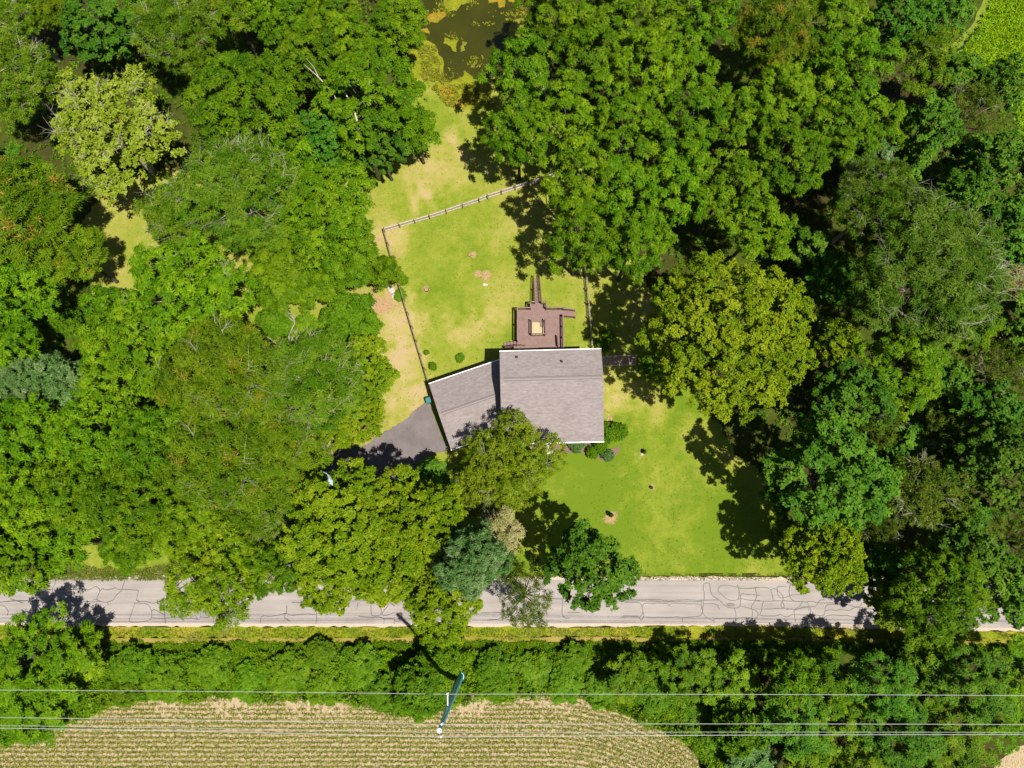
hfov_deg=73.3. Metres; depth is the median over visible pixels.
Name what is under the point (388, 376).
domed tree
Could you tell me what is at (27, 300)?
leafy tree
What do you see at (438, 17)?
algae mat
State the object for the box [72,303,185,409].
leafy tree
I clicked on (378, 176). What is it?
dead tree
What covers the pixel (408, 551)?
domed tree
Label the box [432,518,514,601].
blue green tree
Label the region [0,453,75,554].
leafy tree
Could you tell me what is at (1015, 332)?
deep green tree
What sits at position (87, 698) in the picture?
hedge undergrowth
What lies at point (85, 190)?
forest undergrowth
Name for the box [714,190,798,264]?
leafy tree
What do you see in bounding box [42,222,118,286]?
feathery tree
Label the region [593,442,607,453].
garden shrub
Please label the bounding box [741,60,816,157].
leafy tree
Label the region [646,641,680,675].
hedge bush
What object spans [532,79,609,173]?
leafy tree
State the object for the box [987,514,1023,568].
airy tree
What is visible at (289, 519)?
leafy tree
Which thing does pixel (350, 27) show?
leafy tree
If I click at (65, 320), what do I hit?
tree
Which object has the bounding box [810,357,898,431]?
deep green tree
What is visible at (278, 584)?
leafy tree
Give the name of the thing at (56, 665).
leafy tree
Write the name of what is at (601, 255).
leafy tree
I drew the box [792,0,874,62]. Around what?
leafy tree
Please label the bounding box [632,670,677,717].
hedge bush
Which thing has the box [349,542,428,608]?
domed tree
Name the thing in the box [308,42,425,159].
leafy tree
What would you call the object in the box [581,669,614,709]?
hedge bush
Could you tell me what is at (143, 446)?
leafy tree
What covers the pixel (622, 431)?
shrub
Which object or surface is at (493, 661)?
hedge bush
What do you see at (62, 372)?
blue green tree
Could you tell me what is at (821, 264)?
forest undergrowth
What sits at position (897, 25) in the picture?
deep green tree
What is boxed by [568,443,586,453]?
garden shrub
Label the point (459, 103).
algae mat
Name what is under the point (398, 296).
garden shrub
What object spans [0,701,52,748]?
tree
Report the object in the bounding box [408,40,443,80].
algae mat
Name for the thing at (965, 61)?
deep green tree
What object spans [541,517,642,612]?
deep green tree
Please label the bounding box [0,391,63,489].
leafy tree
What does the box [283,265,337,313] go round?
leafy tree
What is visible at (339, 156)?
deep green tree
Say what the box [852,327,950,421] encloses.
leafy tree
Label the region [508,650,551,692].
hedge bush
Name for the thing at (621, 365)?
timber edging
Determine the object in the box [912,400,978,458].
airy tree
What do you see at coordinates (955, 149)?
deep green tree
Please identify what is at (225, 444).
feathery tree
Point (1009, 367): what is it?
airy tree
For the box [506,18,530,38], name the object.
algae mat
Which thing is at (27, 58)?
feathery tree
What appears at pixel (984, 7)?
grass path
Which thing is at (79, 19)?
deep green tree
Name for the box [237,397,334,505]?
feathery tree
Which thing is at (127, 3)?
leafy tree
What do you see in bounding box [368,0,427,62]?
leafy tree
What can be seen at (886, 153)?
blue green tree
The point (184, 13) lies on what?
feathery tree
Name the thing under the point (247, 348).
feathery tree
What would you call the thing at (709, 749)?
hedge bush
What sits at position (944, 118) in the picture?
deep green tree
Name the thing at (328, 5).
leafy tree
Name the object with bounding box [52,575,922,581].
road shoulder
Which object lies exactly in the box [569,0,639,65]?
leafy tree
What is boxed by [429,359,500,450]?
garage
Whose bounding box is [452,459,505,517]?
yard tree
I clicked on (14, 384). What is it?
blue green tree
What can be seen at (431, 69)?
bank weeds
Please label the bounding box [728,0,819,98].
feathery tree
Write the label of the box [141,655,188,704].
hedge bush
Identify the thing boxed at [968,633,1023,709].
leafy tree
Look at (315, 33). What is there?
leafy tree
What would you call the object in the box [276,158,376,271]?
leafy tree
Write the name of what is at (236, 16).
feathery tree
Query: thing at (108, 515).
leafy tree
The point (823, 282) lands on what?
deep green tree
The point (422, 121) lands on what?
leafy tree
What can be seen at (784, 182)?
leafy tree
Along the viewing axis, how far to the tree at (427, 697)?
75.53 m
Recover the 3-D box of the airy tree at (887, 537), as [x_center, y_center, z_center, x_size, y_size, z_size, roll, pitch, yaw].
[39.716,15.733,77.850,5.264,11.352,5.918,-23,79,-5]
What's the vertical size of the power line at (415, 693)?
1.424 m
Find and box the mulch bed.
[553,443,619,460]
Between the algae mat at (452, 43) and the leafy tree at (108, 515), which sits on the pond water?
the algae mat at (452, 43)
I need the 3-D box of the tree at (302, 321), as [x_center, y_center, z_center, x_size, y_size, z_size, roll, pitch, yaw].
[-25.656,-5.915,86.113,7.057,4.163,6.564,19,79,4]
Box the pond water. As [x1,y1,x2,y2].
[420,0,546,85]
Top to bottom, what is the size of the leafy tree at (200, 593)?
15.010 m
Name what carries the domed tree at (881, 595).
on the ground at (712, 236)
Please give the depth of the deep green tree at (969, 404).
75.02 m
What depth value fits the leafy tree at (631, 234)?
76.45 m
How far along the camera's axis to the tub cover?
87.33 m
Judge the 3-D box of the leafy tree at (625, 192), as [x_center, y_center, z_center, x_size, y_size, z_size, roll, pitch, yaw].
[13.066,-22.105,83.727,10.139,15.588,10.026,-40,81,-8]
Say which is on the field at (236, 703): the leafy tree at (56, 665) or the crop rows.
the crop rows
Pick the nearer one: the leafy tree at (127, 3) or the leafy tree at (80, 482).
the leafy tree at (80, 482)
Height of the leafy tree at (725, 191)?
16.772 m
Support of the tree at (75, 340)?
on the ground at (712, 236)
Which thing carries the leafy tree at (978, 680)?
on the ground at (712, 236)
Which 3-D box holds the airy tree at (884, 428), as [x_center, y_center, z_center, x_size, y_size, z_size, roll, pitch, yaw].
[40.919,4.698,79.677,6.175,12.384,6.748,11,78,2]
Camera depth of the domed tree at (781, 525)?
76.87 m
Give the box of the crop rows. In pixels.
[0,693,701,767]
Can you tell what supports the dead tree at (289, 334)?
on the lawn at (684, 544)
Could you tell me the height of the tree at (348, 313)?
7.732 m
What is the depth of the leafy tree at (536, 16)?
83.62 m
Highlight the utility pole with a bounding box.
[437,672,463,737]
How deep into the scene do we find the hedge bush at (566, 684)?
78.13 m
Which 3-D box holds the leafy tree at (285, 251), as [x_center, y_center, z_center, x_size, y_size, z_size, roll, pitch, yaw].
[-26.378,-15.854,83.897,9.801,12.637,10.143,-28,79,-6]
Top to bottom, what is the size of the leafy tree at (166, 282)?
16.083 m
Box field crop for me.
[961,0,1023,133]
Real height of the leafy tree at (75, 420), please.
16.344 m
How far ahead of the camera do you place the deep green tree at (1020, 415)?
77.43 m
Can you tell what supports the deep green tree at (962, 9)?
on the ground at (712, 236)
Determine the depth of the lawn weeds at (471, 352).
88.78 m
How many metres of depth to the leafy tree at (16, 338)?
77.29 m
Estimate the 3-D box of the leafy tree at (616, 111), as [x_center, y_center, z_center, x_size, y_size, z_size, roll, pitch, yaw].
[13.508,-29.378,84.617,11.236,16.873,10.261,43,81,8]
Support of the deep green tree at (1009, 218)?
on the ground at (712, 236)
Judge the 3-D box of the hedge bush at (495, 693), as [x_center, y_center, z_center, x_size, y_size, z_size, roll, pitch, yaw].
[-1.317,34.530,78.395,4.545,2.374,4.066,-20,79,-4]
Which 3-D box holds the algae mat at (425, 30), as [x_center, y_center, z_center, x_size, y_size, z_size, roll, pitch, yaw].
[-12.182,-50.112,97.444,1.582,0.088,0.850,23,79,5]
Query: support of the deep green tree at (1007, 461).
on the ground at (712, 236)
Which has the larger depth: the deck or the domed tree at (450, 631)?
the deck
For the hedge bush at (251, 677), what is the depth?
78.25 m
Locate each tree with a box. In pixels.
[0,0,62,63]
[0,30,76,131]
[0,142,33,191]
[0,152,84,272]
[0,254,60,340]
[0,314,43,372]
[0,353,72,413]
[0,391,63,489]
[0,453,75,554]
[0,516,71,597]
[0,600,90,708]
[0,656,81,747]
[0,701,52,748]
[17,520,101,573]
[22,0,90,49]
[22,349,102,407]
[29,445,128,536]
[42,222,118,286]
[42,387,132,481]
[44,63,186,206]
[45,304,82,337]
[58,0,145,74]
[58,619,104,681]
[71,333,98,350]
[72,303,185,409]
[77,283,148,334]
[78,457,176,556]
[96,517,163,577]
[101,398,207,494]
[112,227,258,344]
[122,0,170,36]
[125,0,225,90]
[131,181,218,252]
[143,477,227,562]
[144,398,289,534]
[149,315,293,438]
[157,508,269,635]
[159,128,302,254]
[180,47,308,154]
[195,0,258,57]
[212,472,299,553]
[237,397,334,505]
[237,536,303,600]
[244,257,302,314]
[245,0,321,53]
[245,210,325,281]
[254,303,292,340]
[259,312,299,367]
[262,324,366,435]
[269,133,324,179]
[269,493,313,545]
[274,457,406,589]
[276,11,350,95]
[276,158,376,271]
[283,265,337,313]
[283,310,324,361]
[290,536,366,616]
[298,0,362,35]
[298,108,353,167]
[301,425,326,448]
[304,62,380,180]
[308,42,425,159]
[313,229,379,294]
[313,390,386,451]
[318,289,384,344]
[323,9,383,95]
[323,129,374,173]
[325,334,400,399]
[348,463,467,582]
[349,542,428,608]
[354,125,412,180]
[365,255,403,291]
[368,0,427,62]
[389,106,441,163]
[390,657,445,723]
[401,569,483,647]
[407,457,454,509]
[415,637,462,681]
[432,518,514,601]
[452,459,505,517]
[458,407,567,511]
[469,504,525,556]
[476,26,552,126]
[480,93,554,180]
[495,555,553,630]
[513,0,590,73]
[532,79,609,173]
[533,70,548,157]
[537,146,618,230]
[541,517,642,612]
[542,16,615,105]
[542,195,623,276]
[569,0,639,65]
[584,155,664,221]
[585,91,665,183]
[594,25,690,124]
[596,205,678,286]
[603,650,654,705]
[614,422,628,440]
[617,0,690,65]
[632,249,819,425]
[636,352,661,378]
[641,146,721,227]
[645,85,730,176]
[656,34,721,111]
[657,643,716,708]
[672,0,740,71]
[687,148,768,234]
[696,81,781,165]
[700,647,763,713]
[706,691,769,758]
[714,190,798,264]
[724,743,781,767]
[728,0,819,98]
[739,122,832,197]
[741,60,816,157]
[757,693,832,761]
[758,479,803,516]
[758,648,821,712]
[760,408,906,532]
[769,518,806,554]
[774,51,854,123]
[778,511,868,596]
[780,733,831,767]
[783,222,837,272]
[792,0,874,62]
[797,93,882,183]
[800,250,861,307]
[800,648,867,720]
[804,28,905,128]
[807,316,863,365]
[807,693,888,767]
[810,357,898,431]
[824,152,929,249]
[828,733,892,767]
[840,137,899,183]
[841,648,918,722]
[846,182,1018,348]
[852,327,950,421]
[852,397,909,450]
[852,499,904,547]
[852,527,905,587]
[853,97,915,149]
[856,0,944,68]
[858,695,948,767]
[861,572,932,632]
[870,417,926,469]
[873,547,997,649]
[874,448,978,530]
[878,24,958,114]
[887,632,957,712]
[889,137,925,182]
[891,91,966,166]
[893,736,957,767]
[907,0,977,54]
[910,347,980,410]
[911,508,1010,589]
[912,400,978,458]
[913,50,982,115]
[918,487,991,531]
[920,434,974,481]
[921,697,1001,767]
[922,641,1018,726]
[923,300,1010,364]
[927,166,1000,222]
[932,133,987,185]
[932,373,1023,448]
[936,419,1023,519]
[939,80,1008,147]
[950,128,1023,204]
[951,195,1023,270]
[951,336,1023,404]
[956,288,1023,366]
[966,52,1023,119]
[966,691,1023,755]
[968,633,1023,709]
[974,553,1023,629]
[975,250,1023,292]
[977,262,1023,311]
[982,399,1023,449]
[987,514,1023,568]
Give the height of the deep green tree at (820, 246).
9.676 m
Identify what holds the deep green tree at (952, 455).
on the ground at (712, 236)
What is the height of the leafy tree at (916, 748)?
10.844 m
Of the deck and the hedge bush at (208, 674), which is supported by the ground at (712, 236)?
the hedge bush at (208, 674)
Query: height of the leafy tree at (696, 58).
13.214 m
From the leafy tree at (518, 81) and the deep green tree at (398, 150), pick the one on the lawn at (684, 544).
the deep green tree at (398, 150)
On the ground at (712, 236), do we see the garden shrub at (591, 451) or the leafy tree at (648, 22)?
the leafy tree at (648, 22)
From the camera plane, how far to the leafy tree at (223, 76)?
78.58 m
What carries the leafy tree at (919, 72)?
on the ground at (712, 236)
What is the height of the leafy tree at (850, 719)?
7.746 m
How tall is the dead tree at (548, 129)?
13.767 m
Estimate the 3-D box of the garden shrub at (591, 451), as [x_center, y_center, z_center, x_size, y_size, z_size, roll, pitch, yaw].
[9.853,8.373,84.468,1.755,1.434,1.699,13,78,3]
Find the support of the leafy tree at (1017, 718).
on the ground at (712, 236)
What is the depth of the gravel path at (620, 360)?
87.46 m
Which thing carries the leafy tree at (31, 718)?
on the ground at (712, 236)
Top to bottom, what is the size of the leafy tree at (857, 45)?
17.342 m
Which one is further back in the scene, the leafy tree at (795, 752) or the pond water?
the pond water
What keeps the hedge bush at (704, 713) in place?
on the ground at (712, 236)
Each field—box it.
[0,692,699,767]
[994,745,1023,767]
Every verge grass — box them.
[0,564,289,581]
[500,572,790,580]
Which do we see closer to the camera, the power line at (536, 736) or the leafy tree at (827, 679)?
the power line at (536, 736)
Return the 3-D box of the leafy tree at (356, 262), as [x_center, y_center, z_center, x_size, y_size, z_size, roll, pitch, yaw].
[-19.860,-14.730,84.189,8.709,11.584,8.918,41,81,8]
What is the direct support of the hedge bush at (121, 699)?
on the ground at (712, 236)
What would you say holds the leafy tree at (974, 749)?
on the ground at (712, 236)
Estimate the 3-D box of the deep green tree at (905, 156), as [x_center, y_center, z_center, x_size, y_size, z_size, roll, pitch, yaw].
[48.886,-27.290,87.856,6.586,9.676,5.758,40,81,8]
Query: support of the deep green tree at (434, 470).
on the lawn at (684, 544)
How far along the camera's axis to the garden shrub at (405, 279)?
89.07 m
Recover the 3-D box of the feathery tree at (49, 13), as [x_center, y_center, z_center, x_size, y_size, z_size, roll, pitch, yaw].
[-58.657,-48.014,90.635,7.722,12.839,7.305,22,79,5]
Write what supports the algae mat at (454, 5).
on the pond water
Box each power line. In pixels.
[0,717,1023,724]
[17,728,1023,736]
[51,690,1023,695]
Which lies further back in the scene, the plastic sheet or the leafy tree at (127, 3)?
the leafy tree at (127, 3)
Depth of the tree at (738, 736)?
72.92 m
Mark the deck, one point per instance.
(552, 337)
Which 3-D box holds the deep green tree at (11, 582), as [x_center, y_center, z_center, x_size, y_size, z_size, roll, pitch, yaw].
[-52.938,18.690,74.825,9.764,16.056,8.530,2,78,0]
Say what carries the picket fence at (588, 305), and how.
on the lawn at (684, 544)
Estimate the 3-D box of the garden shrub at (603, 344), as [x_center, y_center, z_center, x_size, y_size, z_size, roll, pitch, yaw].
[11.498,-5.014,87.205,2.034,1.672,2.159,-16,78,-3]
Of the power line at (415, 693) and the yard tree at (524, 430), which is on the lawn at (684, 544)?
the yard tree at (524, 430)
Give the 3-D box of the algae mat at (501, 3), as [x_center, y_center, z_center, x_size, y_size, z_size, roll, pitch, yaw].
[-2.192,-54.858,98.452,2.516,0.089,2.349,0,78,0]
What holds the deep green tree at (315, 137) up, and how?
on the ground at (712, 236)
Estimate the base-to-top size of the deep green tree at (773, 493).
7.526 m
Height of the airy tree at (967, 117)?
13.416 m
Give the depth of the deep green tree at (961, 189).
79.23 m
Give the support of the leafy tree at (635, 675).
on the ground at (712, 236)
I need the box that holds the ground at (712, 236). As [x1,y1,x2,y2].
[0,0,1023,767]
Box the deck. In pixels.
[504,275,575,349]
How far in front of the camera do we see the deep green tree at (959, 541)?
71.11 m
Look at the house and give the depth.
80.63 m
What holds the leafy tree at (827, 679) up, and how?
on the ground at (712, 236)
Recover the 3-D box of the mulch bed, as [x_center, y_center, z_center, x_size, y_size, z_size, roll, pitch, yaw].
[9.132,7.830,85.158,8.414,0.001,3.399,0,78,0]
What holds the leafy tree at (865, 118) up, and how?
on the ground at (712, 236)
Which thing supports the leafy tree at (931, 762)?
on the ground at (712, 236)
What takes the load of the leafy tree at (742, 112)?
on the ground at (712, 236)
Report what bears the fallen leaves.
on the lawn at (684, 544)
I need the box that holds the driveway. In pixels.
[285,402,447,579]
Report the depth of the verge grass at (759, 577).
81.89 m
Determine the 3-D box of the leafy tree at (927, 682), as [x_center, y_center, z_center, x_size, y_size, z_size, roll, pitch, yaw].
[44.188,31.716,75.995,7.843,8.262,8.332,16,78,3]
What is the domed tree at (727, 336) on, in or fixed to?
on the ground at (712, 236)
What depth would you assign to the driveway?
85.14 m
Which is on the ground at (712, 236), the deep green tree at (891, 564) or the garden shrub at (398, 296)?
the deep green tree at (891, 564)
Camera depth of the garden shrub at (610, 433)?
83.59 m
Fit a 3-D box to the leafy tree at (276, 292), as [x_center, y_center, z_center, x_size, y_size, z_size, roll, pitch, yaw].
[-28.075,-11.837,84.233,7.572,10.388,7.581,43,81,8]
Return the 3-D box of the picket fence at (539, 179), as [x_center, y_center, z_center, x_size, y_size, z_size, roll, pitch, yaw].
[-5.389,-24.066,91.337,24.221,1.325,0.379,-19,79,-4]
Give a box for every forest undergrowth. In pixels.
[0,0,427,579]
[511,0,1023,576]
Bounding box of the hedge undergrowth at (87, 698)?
[0,647,768,767]
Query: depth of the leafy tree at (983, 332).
76.78 m
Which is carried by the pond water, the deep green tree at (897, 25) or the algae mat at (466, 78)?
the algae mat at (466, 78)
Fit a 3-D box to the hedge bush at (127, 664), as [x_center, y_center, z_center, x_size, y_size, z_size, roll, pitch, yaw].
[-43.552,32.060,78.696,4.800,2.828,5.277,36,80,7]
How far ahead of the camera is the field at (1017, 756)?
77.82 m
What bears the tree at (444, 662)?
on the ground at (712, 236)
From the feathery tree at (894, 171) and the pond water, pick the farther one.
the pond water
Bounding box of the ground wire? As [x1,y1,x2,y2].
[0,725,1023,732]
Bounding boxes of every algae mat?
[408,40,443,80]
[421,27,429,33]
[426,12,445,22]
[435,71,488,109]
[438,81,472,107]
[443,0,469,10]
[443,37,457,51]
[460,41,466,51]
[488,0,504,7]
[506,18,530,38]
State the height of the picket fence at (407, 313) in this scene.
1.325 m
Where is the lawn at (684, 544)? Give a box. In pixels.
[72,58,813,576]
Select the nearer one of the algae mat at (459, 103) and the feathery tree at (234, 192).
the feathery tree at (234, 192)
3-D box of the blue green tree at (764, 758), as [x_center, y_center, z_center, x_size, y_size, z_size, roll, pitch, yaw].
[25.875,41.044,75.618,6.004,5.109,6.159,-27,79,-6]
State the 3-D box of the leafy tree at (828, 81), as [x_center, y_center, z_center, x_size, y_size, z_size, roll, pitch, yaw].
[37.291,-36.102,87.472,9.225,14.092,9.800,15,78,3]
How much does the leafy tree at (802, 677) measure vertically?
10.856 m
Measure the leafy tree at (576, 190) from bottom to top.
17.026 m
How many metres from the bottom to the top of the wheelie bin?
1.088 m
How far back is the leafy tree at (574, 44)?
82.13 m
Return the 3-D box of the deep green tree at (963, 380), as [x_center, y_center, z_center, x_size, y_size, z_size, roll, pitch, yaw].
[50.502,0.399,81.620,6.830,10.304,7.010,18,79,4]
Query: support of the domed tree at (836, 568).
on the ground at (712, 236)
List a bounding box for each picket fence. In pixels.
[383,228,428,383]
[384,173,555,230]
[559,180,592,347]
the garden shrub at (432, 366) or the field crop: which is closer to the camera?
the garden shrub at (432, 366)
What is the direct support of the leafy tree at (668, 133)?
on the ground at (712, 236)
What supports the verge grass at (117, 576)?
on the ground at (712, 236)
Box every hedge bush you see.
[109,642,151,684]
[110,680,140,708]
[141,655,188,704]
[187,644,233,692]
[229,658,269,706]
[265,645,311,697]
[303,636,337,669]
[304,664,345,707]
[338,641,383,688]
[362,672,396,712]
[474,646,510,686]
[483,669,519,705]
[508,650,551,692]
[546,666,584,706]
[556,641,592,673]
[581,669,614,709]
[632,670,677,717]
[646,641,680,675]
[678,685,717,732]
[697,718,727,760]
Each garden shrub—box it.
[393,287,406,301]
[399,274,408,285]
[429,362,436,370]
[455,352,464,362]
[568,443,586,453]
[586,445,598,458]
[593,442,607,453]
[595,337,610,352]
[600,329,614,341]
[600,448,614,461]
[604,422,618,444]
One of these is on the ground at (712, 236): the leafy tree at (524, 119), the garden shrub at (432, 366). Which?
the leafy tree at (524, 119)
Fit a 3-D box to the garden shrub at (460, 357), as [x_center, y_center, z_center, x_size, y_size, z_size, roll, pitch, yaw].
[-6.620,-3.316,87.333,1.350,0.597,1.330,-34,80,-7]
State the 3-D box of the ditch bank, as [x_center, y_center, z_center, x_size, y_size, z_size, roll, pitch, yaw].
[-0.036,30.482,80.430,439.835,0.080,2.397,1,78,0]
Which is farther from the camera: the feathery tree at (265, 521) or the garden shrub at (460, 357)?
the garden shrub at (460, 357)
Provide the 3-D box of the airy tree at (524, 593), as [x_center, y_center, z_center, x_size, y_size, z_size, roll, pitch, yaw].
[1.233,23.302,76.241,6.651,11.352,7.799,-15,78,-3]
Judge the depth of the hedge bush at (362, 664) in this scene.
78.16 m
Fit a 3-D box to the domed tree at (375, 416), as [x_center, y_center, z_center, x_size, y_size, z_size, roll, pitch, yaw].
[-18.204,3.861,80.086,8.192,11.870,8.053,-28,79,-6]
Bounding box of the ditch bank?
[0,637,1023,645]
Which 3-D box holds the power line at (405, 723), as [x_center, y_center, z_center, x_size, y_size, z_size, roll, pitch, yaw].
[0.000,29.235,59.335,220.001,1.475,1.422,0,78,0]
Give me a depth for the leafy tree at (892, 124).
82.97 m
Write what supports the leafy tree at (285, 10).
on the ground at (712, 236)
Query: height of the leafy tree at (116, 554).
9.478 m
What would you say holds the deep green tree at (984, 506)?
on the ground at (712, 236)
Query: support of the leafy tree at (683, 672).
on the ground at (712, 236)
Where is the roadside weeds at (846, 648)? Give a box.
[0,638,1023,659]
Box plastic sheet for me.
[319,472,332,488]
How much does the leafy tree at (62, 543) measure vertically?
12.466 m
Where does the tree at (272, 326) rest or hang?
on the ground at (712, 236)
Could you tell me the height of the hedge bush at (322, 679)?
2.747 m
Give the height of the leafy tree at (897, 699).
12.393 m
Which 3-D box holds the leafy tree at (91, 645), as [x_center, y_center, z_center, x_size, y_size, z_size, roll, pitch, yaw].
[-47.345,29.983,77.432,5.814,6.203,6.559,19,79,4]
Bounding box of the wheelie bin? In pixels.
[425,397,431,403]
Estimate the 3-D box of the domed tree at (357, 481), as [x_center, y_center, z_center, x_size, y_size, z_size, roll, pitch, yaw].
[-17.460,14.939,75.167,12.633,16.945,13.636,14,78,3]
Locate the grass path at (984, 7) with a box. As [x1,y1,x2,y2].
[940,0,989,52]
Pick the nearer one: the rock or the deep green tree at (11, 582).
the deep green tree at (11, 582)
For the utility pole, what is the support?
on the ground at (712, 236)
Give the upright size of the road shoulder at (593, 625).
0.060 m
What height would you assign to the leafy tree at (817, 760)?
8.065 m
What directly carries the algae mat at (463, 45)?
on the pond water
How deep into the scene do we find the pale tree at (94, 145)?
81.76 m
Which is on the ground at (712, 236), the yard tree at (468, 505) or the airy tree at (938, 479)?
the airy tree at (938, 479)
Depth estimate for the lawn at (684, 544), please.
88.30 m
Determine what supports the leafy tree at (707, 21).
on the ground at (712, 236)
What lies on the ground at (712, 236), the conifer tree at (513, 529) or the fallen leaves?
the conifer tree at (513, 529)
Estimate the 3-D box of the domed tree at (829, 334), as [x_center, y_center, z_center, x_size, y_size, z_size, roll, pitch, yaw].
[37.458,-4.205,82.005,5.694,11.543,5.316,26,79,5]
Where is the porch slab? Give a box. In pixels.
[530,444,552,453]
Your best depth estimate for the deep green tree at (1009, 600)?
69.90 m
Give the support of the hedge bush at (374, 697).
on the ground at (712, 236)
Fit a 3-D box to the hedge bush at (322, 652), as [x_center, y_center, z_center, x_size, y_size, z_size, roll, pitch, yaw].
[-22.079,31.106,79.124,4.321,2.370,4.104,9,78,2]
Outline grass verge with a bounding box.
[0,625,1023,641]
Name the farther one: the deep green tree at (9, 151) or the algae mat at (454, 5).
the algae mat at (454, 5)
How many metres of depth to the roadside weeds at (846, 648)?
80.16 m
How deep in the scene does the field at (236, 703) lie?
78.30 m
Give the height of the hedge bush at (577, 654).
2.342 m
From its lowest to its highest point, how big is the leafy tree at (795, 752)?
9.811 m
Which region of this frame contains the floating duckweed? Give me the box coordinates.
[426,0,546,84]
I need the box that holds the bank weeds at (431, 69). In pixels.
[418,44,495,106]
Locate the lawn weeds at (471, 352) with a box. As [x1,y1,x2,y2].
[81,64,804,576]
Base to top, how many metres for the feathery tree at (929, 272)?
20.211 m
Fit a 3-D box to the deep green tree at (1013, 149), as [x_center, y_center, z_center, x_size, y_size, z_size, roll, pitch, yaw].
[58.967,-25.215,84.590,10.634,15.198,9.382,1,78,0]
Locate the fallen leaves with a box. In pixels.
[92,63,759,574]
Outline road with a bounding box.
[0,579,1022,626]
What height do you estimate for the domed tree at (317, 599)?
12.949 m
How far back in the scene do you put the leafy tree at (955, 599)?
67.56 m
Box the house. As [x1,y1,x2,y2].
[499,348,603,444]
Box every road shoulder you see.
[0,623,1023,631]
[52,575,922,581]
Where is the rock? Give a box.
[388,287,394,292]
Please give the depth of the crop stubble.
78.22 m
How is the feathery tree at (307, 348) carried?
on the ground at (712, 236)
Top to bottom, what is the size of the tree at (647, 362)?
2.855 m
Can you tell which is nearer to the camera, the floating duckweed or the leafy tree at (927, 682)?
the leafy tree at (927, 682)
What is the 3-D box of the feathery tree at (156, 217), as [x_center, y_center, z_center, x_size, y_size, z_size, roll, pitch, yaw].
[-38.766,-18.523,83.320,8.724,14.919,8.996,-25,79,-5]
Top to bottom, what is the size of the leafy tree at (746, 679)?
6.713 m
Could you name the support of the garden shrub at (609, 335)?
on the lawn at (684, 544)
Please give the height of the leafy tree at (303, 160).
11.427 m
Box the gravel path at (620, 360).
[603,356,634,364]
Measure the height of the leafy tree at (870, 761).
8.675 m
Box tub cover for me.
[532,322,543,334]
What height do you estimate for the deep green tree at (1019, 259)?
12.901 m
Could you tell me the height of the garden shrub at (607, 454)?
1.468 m
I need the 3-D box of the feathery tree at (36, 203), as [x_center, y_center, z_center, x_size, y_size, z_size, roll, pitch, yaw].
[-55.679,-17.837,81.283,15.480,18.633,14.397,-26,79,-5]
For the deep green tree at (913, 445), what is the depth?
77.46 m
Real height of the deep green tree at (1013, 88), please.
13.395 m
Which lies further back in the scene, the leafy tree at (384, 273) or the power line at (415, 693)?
the leafy tree at (384, 273)
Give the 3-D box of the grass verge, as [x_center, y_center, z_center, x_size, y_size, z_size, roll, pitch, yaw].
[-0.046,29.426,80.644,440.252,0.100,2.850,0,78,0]
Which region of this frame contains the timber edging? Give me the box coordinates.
[603,354,635,366]
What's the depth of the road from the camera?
81.22 m
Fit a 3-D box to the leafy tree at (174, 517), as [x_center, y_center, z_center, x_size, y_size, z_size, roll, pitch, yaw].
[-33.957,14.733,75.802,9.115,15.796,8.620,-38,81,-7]
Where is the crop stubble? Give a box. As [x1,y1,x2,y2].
[0,693,1020,767]
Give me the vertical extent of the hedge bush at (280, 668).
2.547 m
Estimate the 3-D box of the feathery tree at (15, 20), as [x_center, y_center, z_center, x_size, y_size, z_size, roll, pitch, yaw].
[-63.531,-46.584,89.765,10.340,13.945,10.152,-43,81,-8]
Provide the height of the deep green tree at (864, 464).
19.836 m
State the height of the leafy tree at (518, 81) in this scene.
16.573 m
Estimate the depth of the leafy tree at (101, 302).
78.71 m
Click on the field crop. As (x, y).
(998, 35)
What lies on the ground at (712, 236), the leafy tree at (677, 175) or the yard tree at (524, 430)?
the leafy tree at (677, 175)

